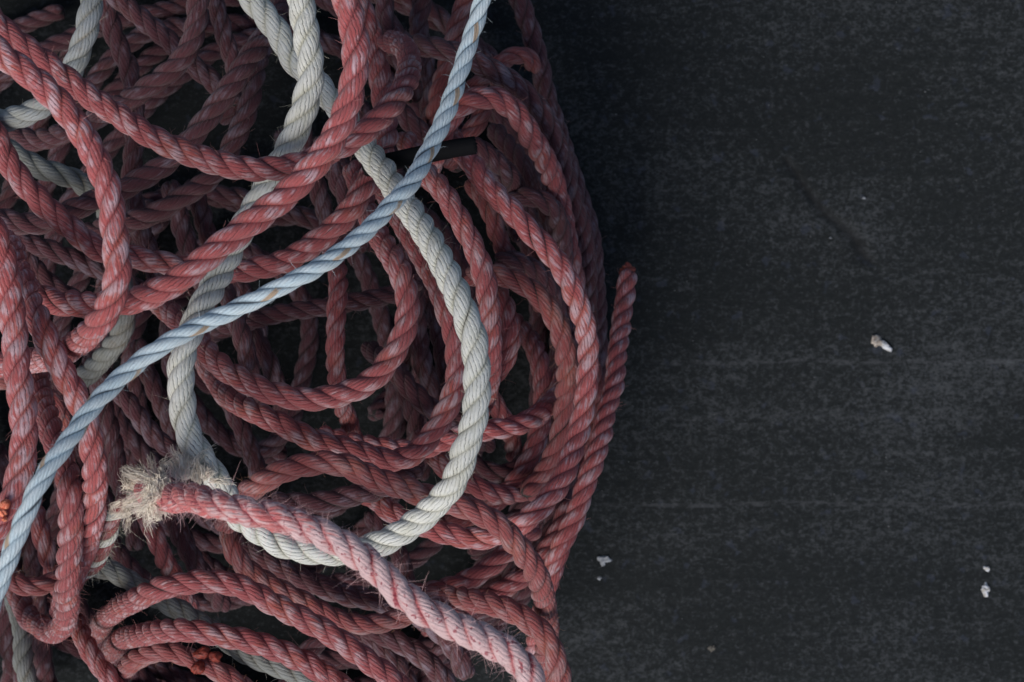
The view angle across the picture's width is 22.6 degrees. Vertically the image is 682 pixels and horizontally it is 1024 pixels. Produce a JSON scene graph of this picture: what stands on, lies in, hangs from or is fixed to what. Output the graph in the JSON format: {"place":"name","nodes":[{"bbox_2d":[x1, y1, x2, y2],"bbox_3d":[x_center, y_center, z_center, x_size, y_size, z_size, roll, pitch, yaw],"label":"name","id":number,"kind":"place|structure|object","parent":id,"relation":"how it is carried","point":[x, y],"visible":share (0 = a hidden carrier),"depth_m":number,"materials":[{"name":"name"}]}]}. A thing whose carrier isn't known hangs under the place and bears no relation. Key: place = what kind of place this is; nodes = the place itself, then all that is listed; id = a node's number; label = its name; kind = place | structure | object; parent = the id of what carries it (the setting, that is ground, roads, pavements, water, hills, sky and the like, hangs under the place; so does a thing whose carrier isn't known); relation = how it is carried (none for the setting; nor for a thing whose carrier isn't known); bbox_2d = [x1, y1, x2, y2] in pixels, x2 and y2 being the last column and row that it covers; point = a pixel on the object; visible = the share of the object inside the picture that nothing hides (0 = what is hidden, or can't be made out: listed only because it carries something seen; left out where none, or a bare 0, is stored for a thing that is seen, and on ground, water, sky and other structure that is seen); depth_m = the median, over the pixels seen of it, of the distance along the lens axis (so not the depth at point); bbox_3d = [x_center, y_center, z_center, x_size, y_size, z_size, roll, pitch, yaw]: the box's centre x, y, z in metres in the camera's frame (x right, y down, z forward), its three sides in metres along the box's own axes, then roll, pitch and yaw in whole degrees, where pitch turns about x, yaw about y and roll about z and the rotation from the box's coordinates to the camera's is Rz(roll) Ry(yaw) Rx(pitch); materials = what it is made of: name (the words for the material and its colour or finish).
{"place":"outdoors","nodes":[
{"label":"outdoors","id":0,"kind":"place"},
{"bbox_2d":[4,596,39,681],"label":"grey rope","id":1,"kind":"object","parent":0,"point":[24,667],"visible":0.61,"depth_m":2.25,"materials":[{"name":"grey"}]},
{"bbox_2d":[4,372,89,648],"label":"red rope","id":2,"kind":"object","parent":1,"relation":"on","point":[60,626],"visible":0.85,"depth_m":1.97,"materials":[{"name":"red"}]},
{"bbox_2d":[0,378,76,462],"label":"red rope","id":3,"kind":"object","parent":2,"relation":"on","point":[66,419],"visible":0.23,"depth_m":2.14,"materials":[{"name":"brown"}]},
{"bbox_2d":[0,0,288,236],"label":"red rope","id":4,"kind":"object","parent":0,"point":[205,120],"visible":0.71,"depth_m":2.07,"materials":[{"name":"red"}]},
{"bbox_2d":[0,0,398,282],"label":"red rope","id":5,"kind":"object","parent":4,"relation":"on","point":[310,245],"visible":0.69,"depth_m":2.02,"materials":[{"name":"red"}]},
{"bbox_2d":[0,0,105,131],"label":"cream rope","id":6,"kind":"object","parent":5,"relation":"on","point":[28,113],"visible":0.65,"depth_m":2.02,"materials":[{"name":"beige"}]},
{"bbox_2d":[0,8,421,181],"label":"red rope","id":7,"kind":"object","parent":5,"relation":"on","point":[382,114],"visible":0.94,"depth_m":1.93,"materials":[{"name":"red"}]},
{"bbox_2d":[155,0,498,571],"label":"cream rope","id":8,"kind":"object","parent":5,"relation":"on","point":[300,53],"visible":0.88,"depth_m":1.93,"materials":[{"name":"beige"}]},
{"bbox_2d":[35,0,370,317],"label":"red rope","id":9,"kind":"object","parent":8,"relation":"on","point":[261,214],"visible":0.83,"depth_m":1.88,"materials":[{"name":"red"}]},
{"bbox_2d":[0,0,495,608],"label":"blue rope","id":10,"kind":"object","parent":8,"relation":"on","point":[110,388],"visible":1,"depth_m":1.82,"materials":[{"name":"blue"}]},
{"bbox_2d":[120,460,552,681],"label":"pink rope","id":11,"kind":"object","parent":8,"relation":"on","point":[372,566],"visible":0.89,"depth_m":1.76,"materials":[{"name":"pink"}]},
{"bbox_2d":[362,136,477,175],"bbox_3d":[-0.073,-0.145,2.015,0.094,0.048,0.015,-10,90,0],"label":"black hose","id":12,"kind":"object","parent":8,"relation":"on","point":[451,148],"visible":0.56,"depth_m":2.00,"materials":[{"name":"black rubber"}]},
{"bbox_2d":[0,0,1023,681],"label":"ground","id":13,"kind":"structure","parent":0,"point":[726,190],"depth_m":2.40,"materials":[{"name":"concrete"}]},
{"bbox_2d":[0,480,59,681],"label":"red rope","id":14,"kind":"object","parent":13,"relation":"on","point":[52,513],"visible":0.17,"depth_m":2.32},
{"bbox_2d":[0,597,17,681],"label":"red rope","id":15,"kind":"object","parent":14,"relation":"on","point":[6,644],"visible":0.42,"depth_m":2.31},
{"bbox_2d":[8,0,209,151],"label":"red rope","id":16,"kind":"object","parent":13,"relation":"on","point":[163,76],"visible":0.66,"depth_m":2.11,"materials":[{"name":"red"}]},
{"bbox_2d":[106,0,241,106],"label":"red rope","id":17,"kind":"object","parent":16,"relation":"on","point":[156,30],"visible":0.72,"depth_m":2.18,"materials":[{"name":"red"}]},
{"bbox_2d":[99,0,163,278],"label":"red rope","id":18,"kind":"object","parent":13,"relation":"on","point":[123,56],"visible":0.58,"depth_m":2.21,"materials":[{"name":"red"}]},
{"bbox_2d":[85,46,271,236],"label":"red rope","id":19,"kind":"object","parent":13,"relation":"on","point":[196,188],"visible":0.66,"depth_m":2.15,"materials":[{"name":"red"}]},
{"bbox_2d":[120,239,318,462],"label":"red rope","id":20,"kind":"object","parent":13,"relation":"on","point":[272,444],"visible":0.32,"depth_m":2.33,"materials":[{"name":"fabric"}]},
{"bbox_2d":[184,179,215,244],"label":"red rope","id":21,"kind":"object","parent":20,"relation":"on","point":[204,225],"visible":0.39,"depth_m":2.23,"materials":[{"name":"red"}]},
{"bbox_2d":[220,283,262,402],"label":"red rope","id":22,"kind":"object","parent":21,"relation":"on","point":[242,340],"visible":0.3,"depth_m":2.13,"materials":[{"name":"red"}]},
{"bbox_2d":[208,0,241,124],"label":"red rope","id":23,"kind":"object","parent":13,"relation":"on","point":[222,26],"visible":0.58,"depth_m":2.16,"materials":[{"name":"red"}]},
{"bbox_2d":[28,17,426,611],"bbox_3d":[-0.272,-0.025,2.357,0.394,0.048,0.548,0,90,0],"label":"red rope","id":24,"kind":"object","parent":13,"relation":"on","point":[101,71],"visible":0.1,"depth_m":2.35,"materials":[{"name":"fabric"}]},
{"bbox_2d":[49,185,406,553],"bbox_3d":[-0.262,0.026,2.354,0.332,0.043,0.340,0,90,0],"label":"red rope","id":25,"kind":"object","parent":13,"relation":"on","point":[80,281],"visible":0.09,"depth_m":2.34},
{"bbox_2d":[26,251,122,357],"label":"red rope","id":26,"kind":"object","parent":25,"relation":"on","point":[44,275],"visible":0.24,"depth_m":2.23,"materials":[{"name":"red"}]},
{"bbox_2d":[82,351,184,459],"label":"red rope","id":27,"kind":"object","parent":26,"relation":"on","point":[136,413],"visible":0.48,"depth_m":2.18,"materials":[{"name":"red"}]},
{"bbox_2d":[39,23,556,669],"bbox_3d":[-0.194,0.004,2.349,0.492,0.059,0.594,0,90,0],"label":"red rope","id":28,"kind":"object","parent":25,"relation":"on","point":[113,141],"visible":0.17,"depth_m":2.34,"materials":[{"name":"fabric"}]},
{"bbox_2d":[13,0,504,681],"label":"red rope","id":29,"kind":"object","parent":13,"relation":"on","point":[39,18],"visible":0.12,"depth_m":2.37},
{"bbox_2d":[0,13,534,681],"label":"red rope","id":30,"kind":"object","parent":13,"relation":"on","point":[148,57],"visible":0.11,"depth_m":2.35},
{"bbox_2d":[100,615,352,681],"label":"red rope","id":31,"kind":"object","parent":30,"relation":"on","point":[308,664],"visible":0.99,"depth_m":2.00,"materials":[{"name":"red"}]},
{"bbox_2d":[89,566,410,681],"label":"red rope","id":32,"kind":"object","parent":30,"relation":"on","point":[367,660],"visible":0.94,"depth_m":1.99,"materials":[{"name":"red"}]},
{"bbox_2d":[30,500,123,681],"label":"red rope","id":33,"kind":"object","parent":32,"relation":"attached to","point":[100,666],"visible":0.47,"depth_m":2.15,"materials":[{"name":"red"}]},
{"bbox_2d":[9,229,108,617],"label":"red rope","id":34,"kind":"object","parent":33,"relation":"on","point":[68,381],"visible":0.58,"depth_m":1.91,"materials":[{"name":"red"}]},
{"bbox_2d":[0,217,38,550],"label":"red rope","id":35,"kind":"object","parent":34,"relation":"on","point":[23,410],"visible":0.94,"depth_m":1.86,"materials":[{"name":"red"}]},
{"bbox_2d":[0,550,57,604],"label":"red rope","id":36,"kind":"object","parent":34,"relation":"attached to","point":[21,584],"visible":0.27,"depth_m":2.12,"materials":[{"name":"brown"}]},
{"bbox_2d":[0,35,133,377],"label":"red rope","id":37,"kind":"object","parent":34,"relation":"on","point":[92,330],"visible":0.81,"depth_m":1.83,"materials":[{"name":"red"}]},
{"bbox_2d":[81,452,195,591],"bbox_3d":[-0.305,0.147,1.988,0.061,0.293,0.180,43,90,0],"label":"frayed rope end","id":38,"kind":"object","parent":34,"relation":"on","point":[119,508],"visible":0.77,"depth_m":1.95,"materials":[{"name":"beige fabric"}]},
{"bbox_2d":[133,511,199,609],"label":"red rope","id":39,"kind":"object","parent":32,"relation":"attached to","point":[166,563],"visible":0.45,"depth_m":2.14,"materials":[{"name":"red"}]},
{"bbox_2d":[115,642,256,681],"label":"red rope","id":40,"kind":"object","parent":32,"relation":"attached to","point":[131,664],"visible":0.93,"depth_m":2.09,"materials":[{"name":"brown"}]},
{"bbox_2d":[191,646,222,673],"bbox_3d":[-0.251,0.258,2.083,0.029,0.014,0.019,-33,90,0],"label":"melted rope end","id":41,"kind":"object","parent":40,"relation":"on","point":[202,652],"visible":1,"depth_m":2.08,"materials":[{"name":"red plastic"}]},
{"bbox_2d":[93,559,314,681],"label":"grey rope","id":42,"kind":"object","parent":32,"relation":"on","point":[116,573],"visible":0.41,"depth_m":2.12,"materials":[{"name":"grey"}]},
{"bbox_2d":[387,31,608,374],"bbox_3d":[0.015,-0.091,2.228,0.134,0.220,0.441,-27,90,0],"label":"red rope","id":43,"kind":"object","parent":30,"relation":"on","point":[500,74],"visible":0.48,"depth_m":2.16,"materials":[{"name":"red"}]},
{"bbox_2d":[375,0,422,103],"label":"red rope","id":44,"kind":"object","parent":43,"relation":"on","point":[387,19],"visible":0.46,"depth_m":2.21,"materials":[{"name":"red"}]},
{"bbox_2d":[409,0,434,121],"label":"red rope","id":45,"kind":"object","parent":43,"relation":"on","point":[419,15],"visible":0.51,"depth_m":2.25,"materials":[{"name":"red"}]},
{"bbox_2d":[396,104,461,172],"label":"red rope","id":46,"kind":"object","parent":43,"relation":"on","point":[419,127],"visible":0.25,"depth_m":2.19,"materials":[{"name":"red"}]},
{"bbox_2d":[425,0,472,126],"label":"red rope","id":47,"kind":"object","parent":43,"relation":"on","point":[458,19],"visible":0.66,"depth_m":2.18,"materials":[{"name":"brown"}]},
{"bbox_2d":[467,123,578,559],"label":"red rope","id":48,"kind":"object","parent":43,"relation":"on","point":[503,141],"visible":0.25,"depth_m":2.24,"materials":[{"name":"red"}]},
{"bbox_2d":[316,366,557,457],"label":"red rope","id":49,"kind":"object","parent":48,"relation":"on","point":[532,416],"visible":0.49,"depth_m":2.10,"materials":[{"name":"red"}]},
{"bbox_2d":[195,189,464,471],"bbox_3d":[-0.123,0.007,2.113,0.202,0.169,0.238,45,90,0],"label":"red rope","id":50,"kind":"object","parent":49,"relation":"on","point":[421,446],"visible":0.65,"depth_m":2.04,"materials":[{"name":"red"}]},
{"bbox_2d":[222,407,270,492],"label":"red rope","id":51,"kind":"object","parent":50,"relation":"hanging from","point":[248,444],"visible":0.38,"depth_m":2.19,"materials":[{"name":"red"}]},
{"bbox_2d":[251,328,289,414],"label":"red rope","id":52,"kind":"object","parent":50,"relation":"attached to","point":[269,363],"visible":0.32,"depth_m":2.19,"materials":[{"name":"red"}]},
{"bbox_2d":[140,159,420,411],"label":"red rope","id":53,"kind":"object","parent":50,"relation":"on","point":[362,385],"visible":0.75,"depth_m":1.99,"materials":[{"name":"red"}]},
{"bbox_2d":[10,138,135,387],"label":"grey rope","id":54,"kind":"object","parent":53,"relation":"attached to","point":[94,368],"visible":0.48,"depth_m":2.15,"materials":[{"name":"grey"}]},
{"bbox_2d":[15,234,143,285],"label":"red rope","id":55,"kind":"object","parent":53,"relation":"attached to","point":[57,252],"visible":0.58,"depth_m":2.19,"materials":[{"name":"red"}]},
{"bbox_2d":[313,134,371,253],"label":"red rope","id":56,"kind":"object","parent":50,"relation":"on","point":[335,179],"visible":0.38,"depth_m":2.17,"materials":[{"name":"red"}]},
{"bbox_2d":[321,240,362,435],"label":"red rope","id":57,"kind":"object","parent":49,"relation":"on","point":[337,301],"visible":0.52,"depth_m":2.09,"materials":[{"name":"red"}]},
{"bbox_2d":[412,429,531,504],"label":"red rope","id":58,"kind":"object","parent":48,"relation":"on","point":[479,487],"visible":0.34,"depth_m":2.14,"materials":[{"name":"red"}]},
{"bbox_2d":[464,263,577,501],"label":"red rope","id":59,"kind":"object","parent":58,"relation":"on","point":[541,300],"visible":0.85,"depth_m":2.10,"materials":[{"name":"brown"}]},
{"bbox_2d":[497,286,524,382],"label":"red rope","id":60,"kind":"object","parent":59,"relation":"on","point":[510,330],"visible":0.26,"depth_m":2.11,"materials":[{"name":"red"}]},
{"bbox_2d":[491,389,522,461],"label":"red rope","id":61,"kind":"object","parent":60,"relation":"hanging from","point":[513,444],"visible":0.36,"depth_m":2.21,"materials":[{"name":"red"}]},
{"bbox_2d":[420,86,587,316],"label":"red rope","id":62,"kind":"object","parent":48,"relation":"on","point":[533,140],"visible":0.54,"depth_m":2.12,"materials":[{"name":"red"}]},
{"bbox_2d":[396,123,502,419],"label":"red rope","id":63,"kind":"object","parent":62,"relation":"on","point":[444,195],"visible":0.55,"depth_m":2.03,"materials":[{"name":"red"}]},
{"bbox_2d":[361,341,495,452],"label":"red rope","id":64,"kind":"object","parent":63,"relation":"attached to","point":[416,395],"visible":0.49,"depth_m":2.15,"materials":[{"name":"red"}]},
{"bbox_2d":[443,109,491,170],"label":"red rope","id":65,"kind":"object","parent":62,"relation":"attached to","point":[475,124],"visible":0.53,"depth_m":2.19,"materials":[{"name":"brown"}]},
{"bbox_2d":[361,128,598,549],"bbox_3d":[-0.012,-0.002,2.103,0.186,0.122,0.350,12,90,0],"label":"red rope","id":66,"kind":"object","parent":62,"relation":"on","point":[555,259],"visible":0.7,"depth_m":2.07,"materials":[{"name":"red"}]},
{"bbox_2d":[234,461,424,514],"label":"red rope","id":67,"kind":"object","parent":66,"relation":"on","point":[340,498],"visible":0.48,"depth_m":2.08,"materials":[{"name":"red"}]},
{"bbox_2d":[456,179,537,312],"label":"red rope","id":68,"kind":"object","parent":62,"relation":"attached to","point":[497,234],"visible":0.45,"depth_m":2.19,"materials":[{"name":"brown"}]},
{"bbox_2d":[475,136,527,242],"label":"red rope","id":69,"kind":"object","parent":62,"relation":"attached to","point":[501,165],"visible":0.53,"depth_m":2.16,"materials":[{"name":"red"}]},
{"bbox_2d":[505,182,573,264],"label":"red rope","id":70,"kind":"object","parent":62,"relation":"on","point":[547,203],"visible":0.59,"depth_m":2.17,"materials":[{"name":"red"}]},
{"bbox_2d":[494,247,569,323],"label":"red rope","id":71,"kind":"object","parent":48,"relation":"on","point":[533,268],"visible":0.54,"depth_m":2.19,"materials":[{"name":"red"}]},
{"bbox_2d":[532,362,604,544],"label":"red rope","id":72,"kind":"object","parent":43,"relation":"on","point":[601,380],"visible":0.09,"depth_m":2.27,"materials":[{"name":"brown"}]},
{"bbox_2d":[416,463,579,681],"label":"red rope","id":73,"kind":"object","parent":72,"relation":"on","point":[421,674],"visible":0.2,"depth_m":2.23,"materials":[{"name":"red"}]},
{"bbox_2d":[418,500,569,636],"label":"red rope","id":74,"kind":"object","parent":73,"relation":"on","point":[511,584],"visible":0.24,"depth_m":2.20,"materials":[{"name":"red"}]},
{"bbox_2d":[414,524,541,589],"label":"red rope","id":75,"kind":"object","parent":74,"relation":"on","point":[494,563],"visible":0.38,"depth_m":2.14,"materials":[{"name":"red"}]},
{"bbox_2d":[364,509,417,583],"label":"red rope","id":76,"kind":"object","parent":75,"relation":"on","point":[373,521],"visible":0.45,"depth_m":2.17,"materials":[{"name":"red"}]},
{"bbox_2d":[376,583,571,681],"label":"red rope","id":77,"kind":"object","parent":75,"relation":"on","point":[539,630],"visible":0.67,"depth_m":2.06,"materials":[{"name":"brown"}]},
{"bbox_2d":[336,607,456,681],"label":"red rope","id":78,"kind":"object","parent":77,"relation":"attached to","point":[421,656],"visible":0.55,"depth_m":2.15,"materials":[{"name":"red"}]},
{"bbox_2d":[0,0,540,681],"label":"red rope","id":79,"kind":"object","parent":13,"relation":"on","point":[58,44],"visible":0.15,"depth_m":2.35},
{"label":"red rope","id":80,"kind":"object","parent":79,"relation":"on","visible":0},
{"bbox_2d":[0,443,57,681],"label":"red rope","id":81,"kind":"object","parent":80,"relation":"on","point":[44,666],"visible":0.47,"depth_m":2.34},
{"bbox_2d":[0,0,547,671],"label":"red rope","id":82,"kind":"object","parent":13,"relation":"on","point":[440,16],"visible":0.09,"depth_m":2.36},
{"bbox_2d":[83,128,482,594],"bbox_3d":[-0.208,0.019,2.355,0.370,0.048,0.433,0,90,0],"label":"red rope","id":83,"kind":"object","parent":13,"relation":"on","point":[423,551],"visible":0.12,"depth_m":2.34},
{"bbox_2d":[162,512,230,611],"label":"red rope","id":84,"kind":"object","parent":83,"relation":"on","point":[190,555],"visible":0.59,"depth_m":2.19,"materials":[{"name":"red"}]},
{"bbox_2d":[300,128,339,241],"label":"red rope","id":85,"kind":"object","parent":83,"relation":"on","point":[320,198],"visible":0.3,"depth_m":2.22,"materials":[{"name":"red"}]},
{"bbox_2d":[159,209,410,463],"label":"red rope","id":86,"kind":"object","parent":13,"relation":"on","point":[215,430],"visible":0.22,"depth_m":2.34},
{"bbox_2d":[129,338,175,439],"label":"red rope","id":87,"kind":"object","parent":86,"relation":"on","point":[150,379],"visible":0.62,"depth_m":2.23,"materials":[{"name":"red"}]},
{"bbox_2d":[183,282,267,394],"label":"red rope","id":88,"kind":"object","parent":86,"relation":"on","point":[242,288],"visible":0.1,"depth_m":2.33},
{"bbox_2d":[96,185,402,534],"bbox_3d":[-0.239,0.020,2.337,0.281,0.043,0.326,0,90,0],"label":"red rope","id":89,"kind":"object","parent":86,"relation":"on","point":[134,440],"visible":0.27,"depth_m":2.33,"materials":[{"name":"fabric"}]},
{"bbox_2d":[98,400,144,550],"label":"red rope","id":90,"kind":"object","parent":89,"relation":"on","point":[113,440],"visible":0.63,"depth_m":2.21,"materials":[{"name":"red"}]},
{"bbox_2d":[159,179,218,306],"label":"red rope","id":91,"kind":"object","parent":89,"relation":"on","point":[183,231],"visible":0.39,"depth_m":2.20,"materials":[{"name":"red"}]},
{"bbox_2d":[208,274,424,343],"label":"red rope","id":92,"kind":"object","parent":13,"relation":"on","point":[275,314],"visible":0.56,"depth_m":2.15,"materials":[{"name":"red"}]},
{"bbox_2d":[278,633,417,681],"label":"red rope","id":93,"kind":"object","parent":13,"relation":"on","point":[318,647],"visible":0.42,"depth_m":2.22,"materials":[{"name":"red"}]},
{"bbox_2d":[238,532,474,680],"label":"red rope","id":94,"kind":"object","parent":13,"relation":"on","point":[326,588],"visible":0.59,"depth_m":2.12,"materials":[{"name":"red"}]},
{"bbox_2d":[219,531,478,634],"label":"red rope","id":95,"kind":"object","parent":94,"relation":"on","point":[237,557],"visible":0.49,"depth_m":2.09,"materials":[{"name":"brown"}]},
{"bbox_2d":[213,449,564,681],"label":"red rope","id":96,"kind":"object","parent":95,"relation":"on","point":[499,526],"visible":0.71,"depth_m":1.99,"materials":[{"name":"brown"}]},
{"bbox_2d":[393,361,430,480],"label":"red rope","id":97,"kind":"object","parent":13,"relation":"on","point":[413,417],"visible":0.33,"depth_m":2.19,"materials":[{"name":"red"}]},
{"bbox_2d":[421,281,460,411],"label":"red rope","id":98,"kind":"object","parent":13,"relation":"on","point":[436,339],"visible":0.32,"depth_m":2.23,"materials":[{"name":"red"}]},
{"bbox_2d":[397,243,441,400],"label":"red rope","id":99,"kind":"object","parent":98,"relation":"on","point":[424,368],"visible":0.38,"depth_m":2.20,"materials":[{"name":"red"}]},
{"bbox_2d":[448,449,541,483],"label":"red rope","id":100,"kind":"object","parent":98,"relation":"on","point":[490,471],"visible":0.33,"depth_m":2.20,"materials":[{"name":"red"}]},
{"bbox_2d":[370,0,540,130],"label":"red rope","id":101,"kind":"object","parent":13,"relation":"on","point":[403,9],"visible":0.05,"depth_m":2.36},
{"bbox_2d":[440,313,552,527],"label":"red rope","id":102,"kind":"object","parent":13,"relation":"on","point":[535,444],"visible":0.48,"depth_m":2.21,"materials":[{"name":"red"}]},
{"bbox_2d":[509,0,610,378],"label":"red rope","id":103,"kind":"object","parent":13,"relation":"on","point":[531,32],"visible":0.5,"depth_m":2.28,"materials":[{"name":"red"}]},
{"bbox_2d":[464,46,541,91],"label":"red rope","id":104,"kind":"object","parent":103,"relation":"on","point":[529,58],"visible":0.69,"depth_m":2.24,"materials":[{"name":"brown"}]},
{"bbox_2d":[525,262,636,654],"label":"red rope","id":105,"kind":"object","parent":13,"relation":"on","point":[571,524],"visible":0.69,"depth_m":2.20,"materials":[{"name":"red"}]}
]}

